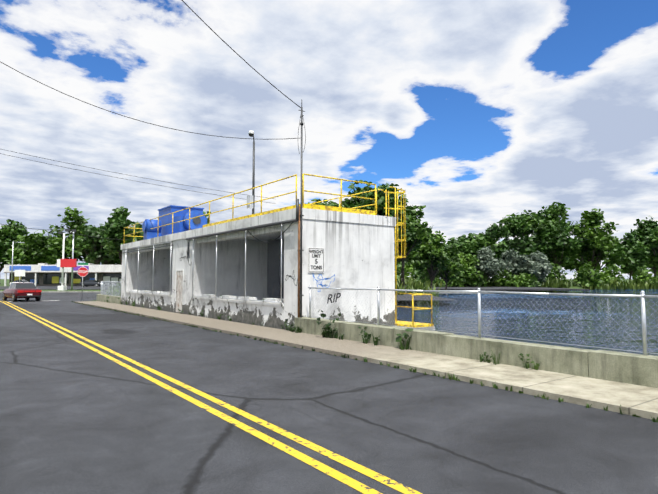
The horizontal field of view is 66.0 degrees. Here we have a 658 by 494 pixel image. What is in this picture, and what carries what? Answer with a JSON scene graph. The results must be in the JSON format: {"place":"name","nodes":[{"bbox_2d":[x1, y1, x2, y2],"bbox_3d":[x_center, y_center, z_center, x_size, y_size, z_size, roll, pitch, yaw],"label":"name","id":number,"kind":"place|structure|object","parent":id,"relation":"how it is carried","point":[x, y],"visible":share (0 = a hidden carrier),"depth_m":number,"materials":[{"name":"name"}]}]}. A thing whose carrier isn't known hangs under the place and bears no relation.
{"place":"outdoors","nodes":[
{"label":"outdoors","id":0,"kind":"place"},
{"bbox_2d":[0,279,632,300],"bbox_3d":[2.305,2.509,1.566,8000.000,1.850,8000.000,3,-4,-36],"label":"ground","id":1,"kind":"structure","parent":0,"point":[8,284],"depth_m":108.45,"materials":[{"name":"green plant"}]},
{"bbox_2d":[0,230,10,283],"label":"tree","id":2,"kind":"object","parent":1,"relation":"on","point":[2,254],"visible":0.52,"depth_m":165.23,"materials":[{"name":"green plant"}]},
{"bbox_2d":[0,219,29,283],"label":"tree","id":3,"kind":"object","parent":1,"relation":"on","point":[10,232],"visible":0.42,"depth_m":166.50,"materials":[{"name":"green plant"}]},
{"bbox_2d":[11,242,24,282],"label":"sign post","id":4,"kind":"object","parent":1,"relation":"on","point":[19,273],"visible":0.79,"depth_m":76.38,"materials":[{"name":"white metal"}]},
{"bbox_2d":[6,230,60,264],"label":"tree","id":5,"kind":"object","parent":1,"relation":"on","point":[36,248],"visible":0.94,"depth_m":148.25,"materials":[{"name":"green plant"}]},
{"bbox_2d":[46,232,69,264],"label":"tree","id":6,"kind":"object","parent":1,"relation":"on","point":[49,236],"visible":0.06,"depth_m":168.30,"materials":[{"name":"green plant"}]},
{"bbox_2d":[4,263,121,285],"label":"strip mall","id":7,"kind":"structure","parent":1,"relation":"on","point":[42,274],"depth_m":118.71,"materials":[{"name":"white glass"}]},
{"bbox_2d":[57,229,76,289],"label":"sign pylon","id":8,"kind":"object","parent":1,"relation":"on","point":[63,262],"visible":1,"depth_m":76.31,"materials":[{"name":"white metal"}]},
{"bbox_2d":[45,206,89,263],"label":"tree","id":9,"kind":"object","parent":1,"relation":"on","point":[77,220],"visible":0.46,"depth_m":155.33,"materials":[{"name":"green plant"}]},
{"bbox_2d":[69,224,92,262],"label":"tree","id":10,"kind":"object","parent":1,"relation":"on","point":[88,251],"visible":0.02,"depth_m":157.64,"materials":[{"name":"green plant"}]},
{"bbox_2d":[66,225,113,264],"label":"tree","id":11,"kind":"object","parent":1,"relation":"on","point":[98,254],"visible":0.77,"depth_m":127.91,"materials":[{"name":"green plant"}]},
{"bbox_2d":[84,226,119,264],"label":"tree","id":12,"kind":"object","parent":1,"relation":"on","point":[110,262],"visible":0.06,"depth_m":153.49,"materials":[{"name":"green plant"}]},
{"bbox_2d":[96,281,120,303],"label":"wall","id":13,"kind":"structure","parent":1,"relation":"on","point":[103,296],"depth_m":36.04,"materials":[{"name":"concrete"}]},
{"bbox_2d":[107,283,120,294],"bbox_3d":[-16.138,3.411,38.685,1.719,1.342,1.644,-1,-4,10],"label":"wall shrub","id":14,"kind":"object","parent":1,"relation":"on","point":[114,289],"visible":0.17,"depth_m":38.23,"materials":[{"name":"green plant"}]},
{"bbox_2d":[111,252,120,264],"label":"tree","id":15,"kind":"object","parent":1,"relation":"on","point":[115,263],"visible":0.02,"depth_m":157.54,"materials":[{"name":"green plant"}]},
{"bbox_2d":[97,206,141,264],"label":"tree","id":16,"kind":"object","parent":1,"relation":"on","point":[116,224],"visible":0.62,"depth_m":122.17,"materials":[{"name":"green plant"}]},
{"bbox_2d":[124,224,143,243],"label":"tree","id":17,"kind":"object","parent":1,"relation":"on","point":[129,238],"visible":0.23,"depth_m":117.71,"materials":[{"name":"green plant"}]},
{"bbox_2d":[203,211,210,223],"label":"tree","id":18,"kind":"object","parent":1,"relation":"on","point":[206,216],"visible":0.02,"depth_m":152.11,"materials":[{"name":"green plant"}]},
{"bbox_2d":[121,199,395,329],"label":"concrete building","id":19,"kind":"structure","parent":1,"relation":"on","point":[358,250],"depth_m":18.28,"materials":[{"name":"paint"}]},
{"bbox_2d":[142,205,206,239],"bbox_3d":[-6.430,-1.559,26.334,3.600,1.920,17.000,3,-4,-36],"label":"blue hoist machine","id":20,"kind":"object","parent":19,"relation":"on","point":[178,227],"visible":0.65,"depth_m":28.82,"materials":[{"name":"paint"}]},
{"bbox_2d":[125,224,281,304],"bbox_3d":[-7.260,1.015,24.477,0.045,2.770,19.350,3,-4,-36],"label":"window mesh screen","id":21,"kind":"object","parent":19,"relation":"attached to","point":[215,297],"visible":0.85,"depth_m":20.89,"materials":[{"name":"metal"}]},
{"bbox_2d":[124,251,334,291],"bbox_3d":[-6.667,1.321,24.956,1.414,2.121,21.362,3,-4,-36],"label":"graffiti","id":22,"kind":"object","parent":19,"relation":"attached to","point":[287,275],"visible":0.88,"depth_m":16.46,"materials":[{"name":"blue paint"}]},
{"bbox_2d":[247,99,305,317],"bbox_3d":[-2.019,-0.885,17.688,0.524,7.450,4.390,2,-4,-30],"label":"corner mast and camera pole","id":23,"kind":"object","parent":19,"relation":"attached to","point":[250,198],"visible":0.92,"depth_m":16.09,"materials":[{"name":"grey metal"}]},
{"bbox_2d":[0,0,300,239],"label":"overhead wires","id":24,"kind":"object","parent":23,"relation":"attached to","point":[152,124],"visible":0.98,"depth_m":15.72,"materials":[{"name":"black rubber"}]},
{"bbox_2d":[124,173,433,327],"bbox_3d":[-4.904,0.769,25.782,5.116,5.084,22.344,3,-4,-36],"label":"safety railing","id":25,"kind":"object","parent":19,"relation":"on","point":[349,210],"visible":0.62,"depth_m":18.56,"materials":[{"name":"yellow metal"}]},
{"bbox_2d":[308,247,323,272],"bbox_3d":[-0.413,0.426,16.310,0.620,0.800,0.028,3,-4,-36],"label":"weight limit sign","id":26,"kind":"object","parent":19,"relation":"attached to","point":[311,260],"visible":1,"depth_m":16.29,"materials":[{"name":"white metal"}]},
{"bbox_2d":[309,250,322,257],"bbox_3d":[-0.410,0.219,16.315,0.568,0.246,0.006,3,-4,-36],"label":"sign text","id":27,"kind":"object","parent":26,"relation":"attached to","point":[315,251],"visible":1,"depth_m":16.29,"materials":[{"name":"black paint"}]},
{"bbox_2d":[327,293,340,302],"bbox_3d":[0.160,1.680,16.679,0.604,0.289,0.001,-5,0,-36],"label":"graffiti","id":28,"kind":"object","parent":19,"relation":"attached to","point":[329,295],"visible":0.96,"depth_m":16.69,"materials":[{"name":"black paint"}]},
{"bbox_2d":[0,286,589,292],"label":"kerb and car park","id":29,"kind":"structure","parent":1,"relation":"on","point":[508,288],"depth_m":85.81,"materials":[{"name":"concrete"}]},
{"bbox_2d":[10,280,30,284],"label":"parked car","id":30,"kind":"object","parent":29,"relation":"on","point":[21,281],"visible":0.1,"depth_m":99.94,"materials":[{"name":"white"}]},
{"bbox_2d":[79,280,103,286],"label":"parked car","id":31,"kind":"object","parent":29,"relation":"on","point":[86,283],"visible":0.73,"depth_m":103.46,"materials":[{"name":"grey paint"}]},
{"bbox_2d":[411,268,436,283],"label":"bush","id":32,"kind":"object","parent":29,"relation":"on","point":[422,276],"visible":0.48,"depth_m":103.43,"materials":[{"name":"green plant"}]},
{"bbox_2d":[437,243,462,289],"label":"tree","id":33,"kind":"object","parent":29,"relation":"on","point":[452,270],"visible":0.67,"depth_m":79.06,"materials":[{"name":"green plant"}]},
{"bbox_2d":[454,252,479,284],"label":"tree","id":34,"kind":"object","parent":29,"relation":"on","point":[467,262],"visible":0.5,"depth_m":102.40,"materials":[{"name":"green plant"}]},
{"bbox_2d":[474,246,506,281],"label":"tree","id":35,"kind":"object","parent":29,"relation":"on","point":[491,266],"visible":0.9,"depth_m":103.56,"materials":[{"name":"green plant"}]},
{"bbox_2d":[500,248,531,277],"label":"tree","id":36,"kind":"object","parent":29,"relation":"on","point":[518,265],"visible":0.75,"depth_m":105.22,"materials":[{"name":"green plant"}]},
{"bbox_2d":[308,199,343,207],"bbox_3d":[0.055,-0.127,63.153,7.703,11.953,8.874,-1,-4,10],"label":"tree","id":37,"kind":"object","parent":1,"relation":"on","point":[334,204],"visible":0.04,"depth_m":62.01,"materials":[{"name":"green plant"}]},
{"bbox_2d":[342,180,400,226],"bbox_3d":[3.145,-1.179,60.500,8.650,13.632,8.938,3,-4,-36],"label":"tree","id":38,"kind":"object","parent":1,"relation":"on","point":[347,202],"visible":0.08,"depth_m":59.92,"materials":[{"name":"green plant"}]},
{"bbox_2d":[350,183,414,242],"bbox_3d":[5.752,-0.863,57.352,8.326,12.668,7.458,3,-4,-36],"label":"tree","id":39,"kind":"object","parent":1,"relation":"on","point":[381,202],"visible":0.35,"depth_m":56.42,"materials":[{"name":"green plant"}]},
{"bbox_2d":[394,250,417,275],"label":"tree","id":40,"kind":"object","parent":1,"relation":"on","point":[411,255],"visible":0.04,"depth_m":124.22,"materials":[{"name":"green plant"}]},
{"bbox_2d":[396,262,417,280],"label":"bush","id":41,"kind":"object","parent":1,"relation":"on","point":[410,271],"visible":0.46,"depth_m":110.32,"materials":[{"name":"green plant"}]},
{"bbox_2d":[394,200,434,288],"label":"tree","id":42,"kind":"object","parent":1,"relation":"on","point":[423,232],"visible":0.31,"depth_m":68.16,"materials":[{"name":"green plant"}]},
{"bbox_2d":[410,231,450,288],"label":"tree","id":43,"kind":"object","parent":1,"relation":"on","point":[435,254],"visible":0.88,"depth_m":72.99,"materials":[{"name":"green plant"}]},
{"bbox_2d":[445,236,476,255],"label":"tree","id":44,"kind":"object","parent":1,"relation":"on","point":[465,248],"visible":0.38,"depth_m":120.80,"materials":[{"name":"green plant"}]},
{"bbox_2d":[456,233,495,253],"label":"tree","id":45,"kind":"object","parent":1,"relation":"on","point":[469,238],"visible":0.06,"depth_m":144.65,"materials":[{"name":"green plant"}]},
{"bbox_2d":[295,317,657,387],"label":"parapet wall","id":46,"kind":"structure","parent":1,"relation":"on","point":[631,368],"depth_m":9.51,"materials":[{"name":"beige concrete"}]},
{"bbox_2d":[308,285,657,355],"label":"chain-link fence","id":47,"kind":"object","parent":46,"relation":"on","point":[642,296],"visible":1,"depth_m":10.01,"materials":[{"name":"silver metal"}]},
{"bbox_2d":[471,223,510,277],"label":"tree","id":48,"kind":"object","parent":1,"relation":"on","point":[493,234],"visible":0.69,"depth_m":119.65,"materials":[{"name":"green plant"}]},
{"bbox_2d":[496,210,544,260],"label":"tree","id":49,"kind":"object","parent":1,"relation":"on","point":[521,226],"visible":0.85,"depth_m":122.24,"materials":[{"name":"green plant"}]},
{"bbox_2d":[520,233,548,251],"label":"tree","id":50,"kind":"object","parent":1,"relation":"on","point":[543,245],"depth_m":156.48,"materials":[{"name":"green plant"}]},
{"bbox_2d":[544,263,568,282],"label":"bush","id":51,"kind":"object","parent":1,"relation":"on","point":[555,274],"visible":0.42,"depth_m":110.55,"materials":[{"name":"green plant"}]},
{"bbox_2d":[530,202,583,270],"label":"tree","id":52,"kind":"object","parent":1,"relation":"on","point":[553,234],"visible":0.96,"depth_m":121.32,"materials":[{"name":"green plant"}]},
{"bbox_2d":[562,237,587,272],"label":"tree","id":53,"kind":"object","parent":1,"relation":"on","point":[577,264],"visible":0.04,"depth_m":158.60,"materials":[{"name":"green plant"}]},
{"bbox_2d":[572,266,588,282],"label":"bush","id":54,"kind":"object","parent":1,"relation":"on","point":[576,279],"visible":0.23,"depth_m":109.56,"materials":[{"name":"green plant"}]},
{"bbox_2d":[569,208,619,269],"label":"tree","id":55,"kind":"object","parent":1,"relation":"on","point":[598,243],"visible":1,"depth_m":120.86,"materials":[{"name":"green plant"}]},
{"bbox_2d":[582,230,618,269],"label":"tree","id":56,"kind":"object","parent":1,"relation":"on","point":[606,262],"depth_m":158.45,"materials":[{"name":"green plant"}]},
{"bbox_2d":[597,270,614,284],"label":"bush","id":57,"kind":"object","parent":1,"relation":"on","point":[602,276],"visible":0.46,"depth_m":108.12,"materials":[{"name":"green plant"}]},
{"bbox_2d":[601,264,624,282],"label":"bush","id":58,"kind":"object","parent":1,"relation":"on","point":[615,271],"visible":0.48,"depth_m":110.79,"materials":[{"name":"green plant"}]},
{"bbox_2d":[608,233,652,281],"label":"tree","id":59,"kind":"object","parent":1,"relation":"on","point":[629,253],"visible":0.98,"depth_m":115.12,"materials":[{"name":"green plant"}]},
{"bbox_2d":[625,217,657,275],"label":"tree","id":60,"kind":"object","parent":1,"relation":"on","point":[646,232],"visible":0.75,"depth_m":117.69,"materials":[{"name":"green plant"}]},
{"bbox_2d":[0,292,657,493],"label":"road","id":61,"kind":"structure","parent":0,"point":[95,400],"depth_m":6.03,"materials":[{"name":"grey asphalt"}]},
{"bbox_2d":[2,283,41,301],"bbox_3d":[-24.173,3.509,39.793,4.550,1.430,1.820,-4,-5,45],"label":"red sedan","id":62,"kind":"object","parent":61,"relation":"on","point":[15,291],"visible":1,"depth_m":38.60,"materials":[{"name":"red paint"}]},
{"bbox_2d":[78,263,87,295],"bbox_3d":[-19.368,2.735,39.789,0.760,3.000,0.069,3,-4,-36],"label":"stop sign","id":63,"kind":"object","parent":61,"relation":"on","point":[82,274],"visible":0.9,"depth_m":39.79,"materials":[{"name":"red metal"}]},
{"bbox_2d":[72,290,657,421],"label":"roadside weeds","id":64,"kind":"object","parent":61,"relation":"on","point":[329,334],"visible":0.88,"depth_m":12.22,"materials":[{"name":"green plant"}]},
{"bbox_2d":[0,0,657,278],"label":"sky","id":65,"kind":"structure","parent":0,"point":[483,112],"materials":[{"name":"white"}]},
{"bbox_2d":[76,301,657,418],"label":"sidewalk","id":66,"kind":"structure","parent":0,"point":[637,400],"depth_m":9.28,"materials":[{"name":"concrete"}]},
{"bbox_2d":[395,289,657,355],"bbox_3d":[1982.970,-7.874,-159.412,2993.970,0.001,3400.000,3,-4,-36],"label":"lake water","id":67,"kind":"structure","parent":0,"point":[588,309],"depth_m":28.24,"materials":[{"name":"blue liquid"}]},
{"bbox_2d":[393,326,434,330],"bbox_3d":[1.193,3.663,17.410,4.930,1.736,2.050,3,-4,-36],"label":"concrete ledge","id":68,"kind":"object","parent":67,"relation":"in","point":[427,328],"visible":0.07,"depth_m":17.86,"materials":[{"name":"concrete"}]},
{"bbox_2d":[436,275,466,286],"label":"bush","id":69,"kind":"object","parent":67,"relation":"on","point":[456,282],"visible":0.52,"depth_m":101.08,"materials":[{"name":"green plant"}]},
{"bbox_2d":[456,271,487,286],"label":"bush","id":70,"kind":"object","parent":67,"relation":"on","point":[470,282],"visible":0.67,"depth_m":102.39,"materials":[{"name":"green plant"}]},
{"bbox_2d":[490,268,514,286],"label":"bush","id":71,"kind":"object","parent":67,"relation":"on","point":[499,278],"visible":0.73,"depth_m":104.61,"materials":[{"name":"green plant"}]},
{"bbox_2d":[509,273,540,286],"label":"bush","id":72,"kind":"object","parent":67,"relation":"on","point":[526,282],"visible":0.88,"depth_m":101.74,"materials":[{"name":"green plant"}]},
{"bbox_2d":[395,275,657,296],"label":"shore reeds","id":73,"kind":"object","parent":67,"relation":"on","point":[415,285],"visible":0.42,"depth_m":104.03,"materials":[{"name":"green plant"}]},
{"bbox_2d":[525,251,552,284],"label":"bush","id":74,"kind":"object","parent":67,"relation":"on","point":[539,267],"visible":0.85,"depth_m":104.50,"materials":[{"name":"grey plant"}]},
{"bbox_2d":[576,262,603,288],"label":"bush","id":75,"kind":"object","parent":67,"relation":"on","point":[590,277],"visible":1,"depth_m":102.39,"materials":[{"name":"green plant"}]},
{"bbox_2d":[631,265,655,285],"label":"bush","id":76,"kind":"object","parent":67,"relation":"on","point":[644,275],"visible":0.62,"depth_m":105.46,"materials":[{"name":"green plant"}]},
{"bbox_2d":[650,272,657,285],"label":"bush","id":77,"kind":"object","parent":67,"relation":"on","point":[656,279],"visible":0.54,"depth_m":104.98,"materials":[{"name":"green plant"}]}
]}

